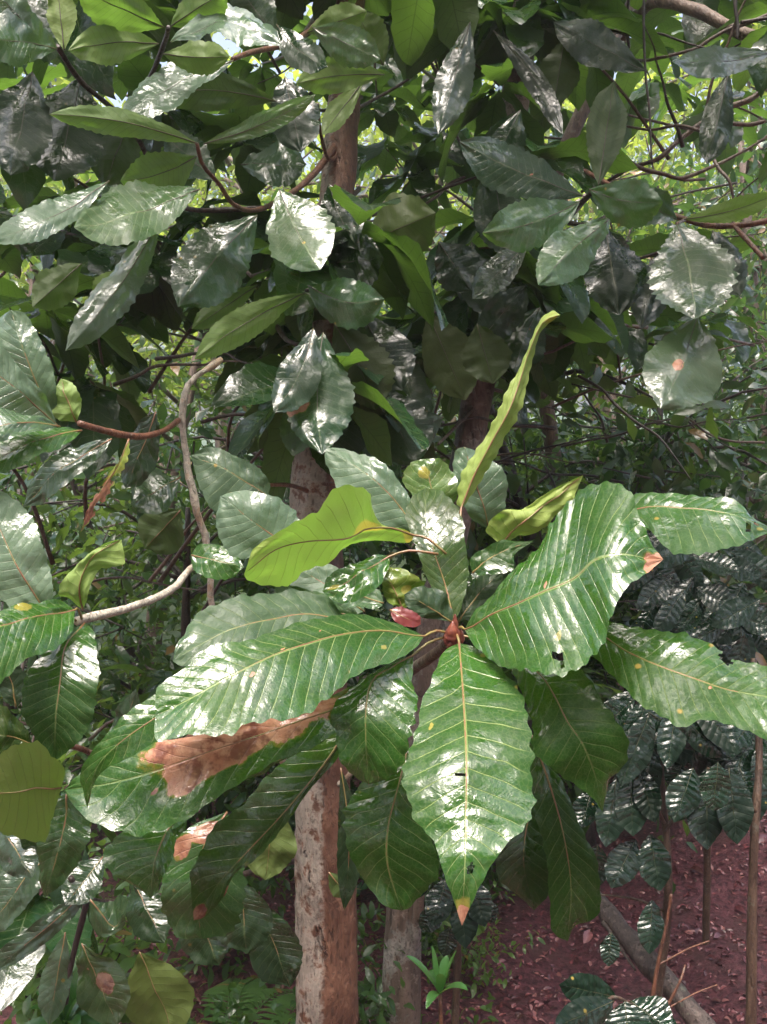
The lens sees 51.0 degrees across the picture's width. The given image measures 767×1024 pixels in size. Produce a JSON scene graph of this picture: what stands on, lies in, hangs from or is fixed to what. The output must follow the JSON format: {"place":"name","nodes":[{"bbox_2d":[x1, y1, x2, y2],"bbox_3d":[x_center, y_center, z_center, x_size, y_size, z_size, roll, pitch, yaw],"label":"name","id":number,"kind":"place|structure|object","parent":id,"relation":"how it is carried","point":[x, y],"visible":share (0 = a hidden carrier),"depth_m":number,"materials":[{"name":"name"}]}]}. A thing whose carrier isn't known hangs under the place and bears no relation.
{"place":"outdoors","nodes":[
{"label":"outdoors","id":0,"kind":"place"},
{"bbox_2d":[0,87,172,375],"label":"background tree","id":1,"kind":"object","parent":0,"point":[4,187],"depth_m":15.83,"materials":[{"name":"green plant"}]},
{"bbox_2d":[0,1,764,426],"label":"sky","id":2,"kind":"structure","parent":0,"point":[217,37],"materials":[{"name":"white"}]},
{"bbox_2d":[0,402,766,1023],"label":"ground","id":3,"kind":"structure","parent":0,"point":[734,962],"depth_m":3.55,"materials":[{"name":"brown soil"}]},
{"bbox_2d":[0,634,116,784],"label":"shrub","id":4,"kind":"object","parent":3,"relation":"on","point":[106,693],"visible":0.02,"depth_m":4.77,"materials":[{"name":"green plant"}]},
{"bbox_2d":[25,968,100,1023],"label":"strap leaved plant","id":5,"kind":"object","parent":3,"relation":"on","point":[65,1016],"visible":0.43,"depth_m":2.59,"materials":[{"name":"green plant"}]},
{"bbox_2d":[1,461,130,719],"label":"background shrub","id":6,"kind":"object","parent":3,"relation":"on","point":[21,467],"visible":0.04,"depth_m":6.35,"materials":[{"name":"green plant"}]},
{"bbox_2d":[61,699,106,882],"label":"shrub","id":7,"kind":"object","parent":3,"relation":"on","point":[90,823],"visible":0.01,"depth_m":4.02,"materials":[{"name":"green plant"}]},
{"bbox_2d":[0,461,170,823],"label":"background shrub","id":8,"kind":"object","parent":3,"relation":"on","point":[11,478],"visible":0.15,"depth_m":4.33,"materials":[{"name":"green plant"}]},
{"bbox_2d":[28,825,142,1020],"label":"shrub","id":9,"kind":"object","parent":3,"relation":"on","point":[118,890],"visible":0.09,"depth_m":3.42,"materials":[{"name":"green plant"}]},
{"bbox_2d":[3,817,205,1023],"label":"shrub","id":10,"kind":"object","parent":3,"relation":"on","point":[113,947],"visible":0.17,"depth_m":2.90,"materials":[{"name":"green plant"}]},
{"bbox_2d":[0,170,213,657],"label":"background tree","id":11,"kind":"object","parent":3,"relation":"on","point":[36,267],"visible":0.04,"depth_m":8.26,"materials":[{"name":"green plant"}]},
{"bbox_2d":[0,73,222,528],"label":"background tree","id":12,"kind":"object","parent":3,"relation":"on","point":[24,281],"visible":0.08,"depth_m":11.46,"materials":[{"name":"green plant"}]},
{"bbox_2d":[5,443,242,747],"bbox_3d":[-1.931,0.537,5.909,2.201,3.072,2.197,0,3,3],"label":"background shrub","id":13,"kind":"object","parent":3,"relation":"on","point":[76,481],"visible":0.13,"depth_m":5.49,"materials":[{"name":"green plant"}]},
{"bbox_2d":[0,475,279,831],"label":"background shrub","id":14,"kind":"object","parent":3,"relation":"on","point":[142,560],"visible":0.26,"depth_m":4.18,"materials":[{"name":"green plant"}]},
{"bbox_2d":[0,267,293,1023],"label":"young tree","id":15,"kind":"object","parent":3,"relation":"on","point":[45,831],"visible":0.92,"depth_m":1.28,"materials":[{"name":"green plant"}]},
{"bbox_2d":[90,572,270,820],"bbox_3d":[-0.944,1.185,4.719,1.616,1.719,1.017,2,4,37],"label":"shrub","id":16,"kind":"object","parent":3,"relation":"on","point":[219,805],"visible":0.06,"depth_m":4.74,"materials":[{"name":"green plant"}]},
{"bbox_2d":[111,194,266,447],"bbox_3d":[-6.053,-5.514,24.296,9.481,9.421,6.694,-1,3,-19],"label":"background tree","id":17,"kind":"object","parent":3,"relation":"on","point":[217,441],"depth_m":24.75,"materials":[{"name":"green plant"}]},
{"bbox_2d":[21,149,371,690],"bbox_3d":[-1.888,-0.573,7.590,3.871,5.201,3.647,-1,3,-21],"label":"background tree","id":18,"kind":"object","parent":3,"relation":"on","point":[168,384],"visible":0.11,"depth_m":7.50,"materials":[{"name":"green plant"}]},
{"bbox_2d":[124,787,291,988],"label":"shrub","id":19,"kind":"object","parent":3,"relation":"on","point":[262,885],"visible":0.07,"depth_m":3.45,"materials":[{"name":"green plant"}]},
{"bbox_2d":[106,100,317,413],"bbox_3d":[-3.579,-3.902,17.334,6.210,8.153,6.549,1,3,21],"label":"background tree","id":20,"kind":"object","parent":3,"relation":"on","point":[173,336],"visible":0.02,"depth_m":17.04,"materials":[{"name":"green plant"}]},
{"bbox_2d":[0,9,432,532],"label":"background tree","id":21,"kind":"object","parent":3,"relation":"on","point":[201,184],"visible":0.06,"depth_m":11.66,"materials":[{"name":"green plant"}]},
{"bbox_2d":[62,440,399,685],"bbox_3d":[-0.824,0.654,5.413,1.705,2.590,2.132,2,4,39],"label":"background shrub","id":22,"kind":"object","parent":3,"relation":"on","point":[231,585],"visible":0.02,"depth_m":5.31,"materials":[{"name":"green plant"}]},
{"bbox_2d":[186,982,295,1023],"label":"shrub","id":23,"kind":"object","parent":3,"relation":"on","point":[232,1010],"visible":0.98,"depth_m":2.61,"materials":[{"name":"green plant"}]},
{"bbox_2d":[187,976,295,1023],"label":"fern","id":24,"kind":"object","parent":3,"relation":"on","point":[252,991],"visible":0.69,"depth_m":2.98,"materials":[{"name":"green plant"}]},
{"bbox_2d":[0,760,498,1023],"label":"ground cover","id":25,"kind":"object","parent":3,"relation":"on","point":[473,990],"visible":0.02,"depth_m":3.43,"materials":[{"name":"green plant"}]},
{"bbox_2d":[72,100,512,610],"bbox_3d":[-0.781,-0.844,7.627,4.212,4.933,3.563,0,3,1],"label":"background tree","id":26,"kind":"object","parent":3,"relation":"on","point":[364,199],"visible":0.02,"depth_m":6.84,"materials":[{"name":"green plant"}]},
{"bbox_2d":[93,362,508,823],"bbox_3d":[-0.501,0.605,4.534,2.059,2.874,2.056,-3,4,-41],"label":"background shrub","id":27,"kind":"object","parent":3,"relation":"on","point":[206,433],"visible":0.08,"depth_m":4.09,"materials":[{"name":"green plant"}]},
{"bbox_2d":[286,775,367,896],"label":"shrub","id":28,"kind":"object","parent":3,"relation":"on","point":[292,824],"visible":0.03,"depth_m":3.98,"materials":[{"name":"green plant"}]},
{"bbox_2d":[259,875,425,1023],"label":"shrub","id":29,"kind":"object","parent":3,"relation":"on","point":[367,988],"visible":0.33,"depth_m":2.82,"materials":[{"name":"green plant"}]},
{"bbox_2d":[288,403,453,657],"bbox_3d":[0.123,0.427,6.622,2.088,2.565,1.900,1,3,21],"label":"background shrub","id":30,"kind":"object","parent":3,"relation":"on","point":[400,559],"visible":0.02,"depth_m":6.49,"materials":[{"name":"green plant"}]},
{"bbox_2d":[347,560,397,685],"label":"shrub","id":31,"kind":"object","parent":3,"relation":"on","point":[350,681],"visible":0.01,"depth_m":5.08,"materials":[{"name":"green plant"}]},
{"bbox_2d":[0,0,766,1023],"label":"broad leaved tree","id":32,"kind":"object","parent":3,"relation":"on","point":[336,394],"visible":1,"depth_m":1.14,"materials":[{"name":"green plant"}]},
{"bbox_2d":[198,5,597,547],"bbox_3d":[0.910,-3.062,12.710,5.530,7.783,7.832,2,3,30],"label":"background tree","id":33,"kind":"object","parent":3,"relation":"on","point":[374,135],"visible":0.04,"depth_m":11.17,"materials":[{"name":"green plant"}]},
{"bbox_2d":[363,842,498,924],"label":"shrub","id":34,"kind":"object","parent":3,"relation":"on","point":[430,887],"visible":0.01,"depth_m":3.63,"materials":[{"name":"green plant"}]},
{"bbox_2d":[406,946,467,1023],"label":"strap leaved plant","id":35,"kind":"object","parent":3,"relation":"on","point":[437,975],"visible":1,"depth_m":2.30,"materials":[{"name":"green plant"}]},
{"bbox_2d":[373,840,500,969],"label":"shrub","id":36,"kind":"object","parent":3,"relation":"on","point":[426,944],"visible":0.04,"depth_m":3.33,"materials":[{"name":"green plant"}]},
{"bbox_2d":[298,62,579,293],"bbox_3d":[1.179,-4.744,17.753,8.063,9.354,7.690,-2,3,-27],"label":"background tree","id":37,"kind":"object","parent":3,"relation":"on","point":[456,201],"visible":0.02,"depth_m":17.19,"materials":[{"name":"green plant"}]},
{"bbox_2d":[119,590,766,1023],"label":"leaf litter","id":38,"kind":"object","parent":3,"relation":"on","point":[587,934],"visible":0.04,"depth_m":3.48,"materials":[{"name":"brown plant"}]},
{"bbox_2d":[598,891,715,1023],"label":"fallen branch","id":39,"kind":"object","parent":38,"relation":"on","point":[689,1010],"visible":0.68,"depth_m":2.41,"materials":[{"name":"grey plant"}]},
{"bbox_2d":[650,893,709,995],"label":"dry twig","id":40,"kind":"object","parent":38,"relation":"on","point":[656,972],"visible":0.98,"depth_m":2.15,"materials":[{"name":"brown plant"}]},
{"bbox_2d":[668,965,717,1007],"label":"dry twig","id":41,"kind":"object","parent":38,"relation":"on","point":[676,988],"visible":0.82,"depth_m":2.00,"materials":[{"name":"brown plant"}]},
{"bbox_2d":[418,868,498,1023],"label":"coffee shrub","id":42,"kind":"object","parent":3,"relation":"on","point":[440,906],"visible":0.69,"depth_m":2.58,"materials":[{"name":"green plant"}]},
{"bbox_2d":[431,864,494,899],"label":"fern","id":43,"kind":"object","parent":3,"relation":"on","point":[489,873],"depth_m":3.98,"materials":[{"name":"green plant"}]},
{"bbox_2d":[437,852,510,927],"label":"shrub","id":44,"kind":"object","parent":3,"relation":"on","point":[494,877],"visible":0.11,"depth_m":3.78,"materials":[{"name":"green plant"}]},
{"bbox_2d":[421,871,545,997],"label":"shrub","id":45,"kind":"object","parent":3,"relation":"on","point":[476,957],"visible":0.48,"depth_m":3.18,"materials":[{"name":"green plant"}]},
{"bbox_2d":[257,0,766,676],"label":"leaning tree","id":46,"kind":"object","parent":3,"relation":"on","point":[713,18],"visible":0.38,"depth_m":3.39,"materials":[{"name":"green plant"}]},
{"bbox_2d":[388,327,637,711],"bbox_3d":[0.733,0.354,4.663,2.088,3.173,2.612,-1,3,-25],"label":"background shrub","id":47,"kind":"object","parent":3,"relation":"on","point":[524,445],"visible":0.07,"depth_m":4.31,"materials":[{"name":"green plant"}]},
{"bbox_2d":[382,185,654,549],"bbox_3d":[0.898,-1.276,8.757,3.427,5.197,4.746,0,3,1],"label":"background tree","id":48,"kind":"object","parent":3,"relation":"on","point":[575,217],"visible":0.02,"depth_m":7.71,"materials":[{"name":"green plant"}]},
{"bbox_2d":[309,78,749,241],"bbox_3d":[3.825,-5.218,16.626,9.584,9.524,6.767,-2,3,-28],"label":"background tree","id":49,"kind":"object","parent":3,"relation":"on","point":[668,132],"depth_m":16.71,"materials":[{"name":"green plant"}]},
{"bbox_2d":[349,390,716,893],"bbox_3d":[0.893,0.660,4.090,1.882,2.630,1.884,2,3,29],"label":"background shrub","id":50,"kind":"object","parent":3,"relation":"on","point":[559,467],"visible":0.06,"depth_m":4.11,"materials":[{"name":"green plant"}]},
{"bbox_2d":[355,0,766,1023],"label":"pale trunk tree","id":51,"kind":"object","parent":3,"relation":"on","point":[509,268],"visible":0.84,"depth_m":2.21,"materials":[{"name":"green plant"}]},
{"bbox_2d":[365,14,766,458],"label":"background tree","id":52,"kind":"object","parent":3,"relation":"on","point":[666,115],"visible":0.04,"depth_m":12.01,"materials":[{"name":"green plant"}]},
{"bbox_2d":[498,403,634,688],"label":"background shrub","id":53,"kind":"object","parent":3,"relation":"on","point":[593,445],"visible":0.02,"depth_m":5.62,"materials":[{"name":"green plant"}]},
{"bbox_2d":[381,339,766,846],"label":"background shrub","id":54,"kind":"object","parent":3,"relation":"on","point":[606,382],"visible":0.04,"depth_m":3.80,"materials":[{"name":"green plant"}]},
{"bbox_2d":[555,241,634,402],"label":"background tree","id":55,"kind":"object","parent":3,"relation":"on","point":[615,368],"depth_m":24.79,"materials":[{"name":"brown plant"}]},
{"bbox_2d":[442,124,766,592],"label":"background tree","id":56,"kind":"object","parent":3,"relation":"on","point":[689,206],"visible":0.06,"depth_m":8.44,"materials":[{"name":"green plant"}]},
{"bbox_2d":[555,973,676,1023],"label":"coffee shrub","id":57,"kind":"object","parent":3,"relation":"on","point":[590,997],"visible":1,"depth_m":1.53,"materials":[{"name":"green plant"}]},
{"bbox_2d":[500,335,766,621],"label":"background shrub","id":58,"kind":"object","parent":3,"relation":"on","point":[603,403],"visible":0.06,"depth_m":6.24,"materials":[{"name":"green plant"}]},
{"bbox_2d":[509,362,766,701],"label":"background shrub","id":59,"kind":"object","parent":3,"relation":"on","point":[679,441],"visible":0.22,"depth_m":4.21,"materials":[{"name":"green plant"}]},
{"bbox_2d":[511,404,766,689],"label":"background shrub","id":60,"kind":"object","parent":3,"relation":"on","point":[621,427],"visible":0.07,"depth_m":4.63,"materials":[{"name":"green plant"}]},
{"bbox_2d":[572,691,738,996],"bbox_3d":[0.826,1.232,2.374,0.423,1.500,0.761,2,3,31],"label":"coffee shrub","id":61,"kind":"object","parent":3,"relation":"on","point":[635,800],"visible":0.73,"depth_m":2.17,"materials":[{"name":"green plant"}]},
{"bbox_2d":[569,13,766,338],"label":"background tree","id":62,"kind":"object","parent":3,"relation":"on","point":[686,186],"visible":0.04,"depth_m":12.04,"materials":[{"name":"green plant"}]},
{"bbox_2d":[587,77,766,542],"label":"background tree","id":63,"kind":"object","parent":3,"relation":"on","point":[743,168],"visible":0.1,"depth_m":8.49,"materials":[{"name":"green plant"}]},
{"bbox_2d":[623,530,766,944],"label":"coffee shrub","id":64,"kind":"object","parent":3,"relation":"on","point":[673,587],"visible":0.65,"depth_m":2.79,"materials":[{"name":"green plant"}]},
{"bbox_2d":[630,306,766,593],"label":"background shrub","id":65,"kind":"object","parent":3,"relation":"on","point":[746,366],"visible":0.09,"depth_m":7.19,"materials":[{"name":"green plant"}]},
{"bbox_2d":[635,343,766,601],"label":"background shrub","id":66,"kind":"object","parent":3,"relation":"on","point":[754,466],"visible":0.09,"depth_m":5.51,"materials":[{"name":"green plant"}]},
{"bbox_2d":[653,657,766,1023],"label":"coffee shrub","id":67,"kind":"object","parent":3,"relation":"on","point":[714,799],"visible":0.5,"depth_m":2.09,"materials":[{"name":"green plant"}]},
{"bbox_2d":[692,109,764,413],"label":"background tree","id":68,"kind":"object","parent":3,"relation":"on","point":[711,162],"visible":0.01,"depth_m":17.12,"materials":[{"name":"green plant"}]}
]}

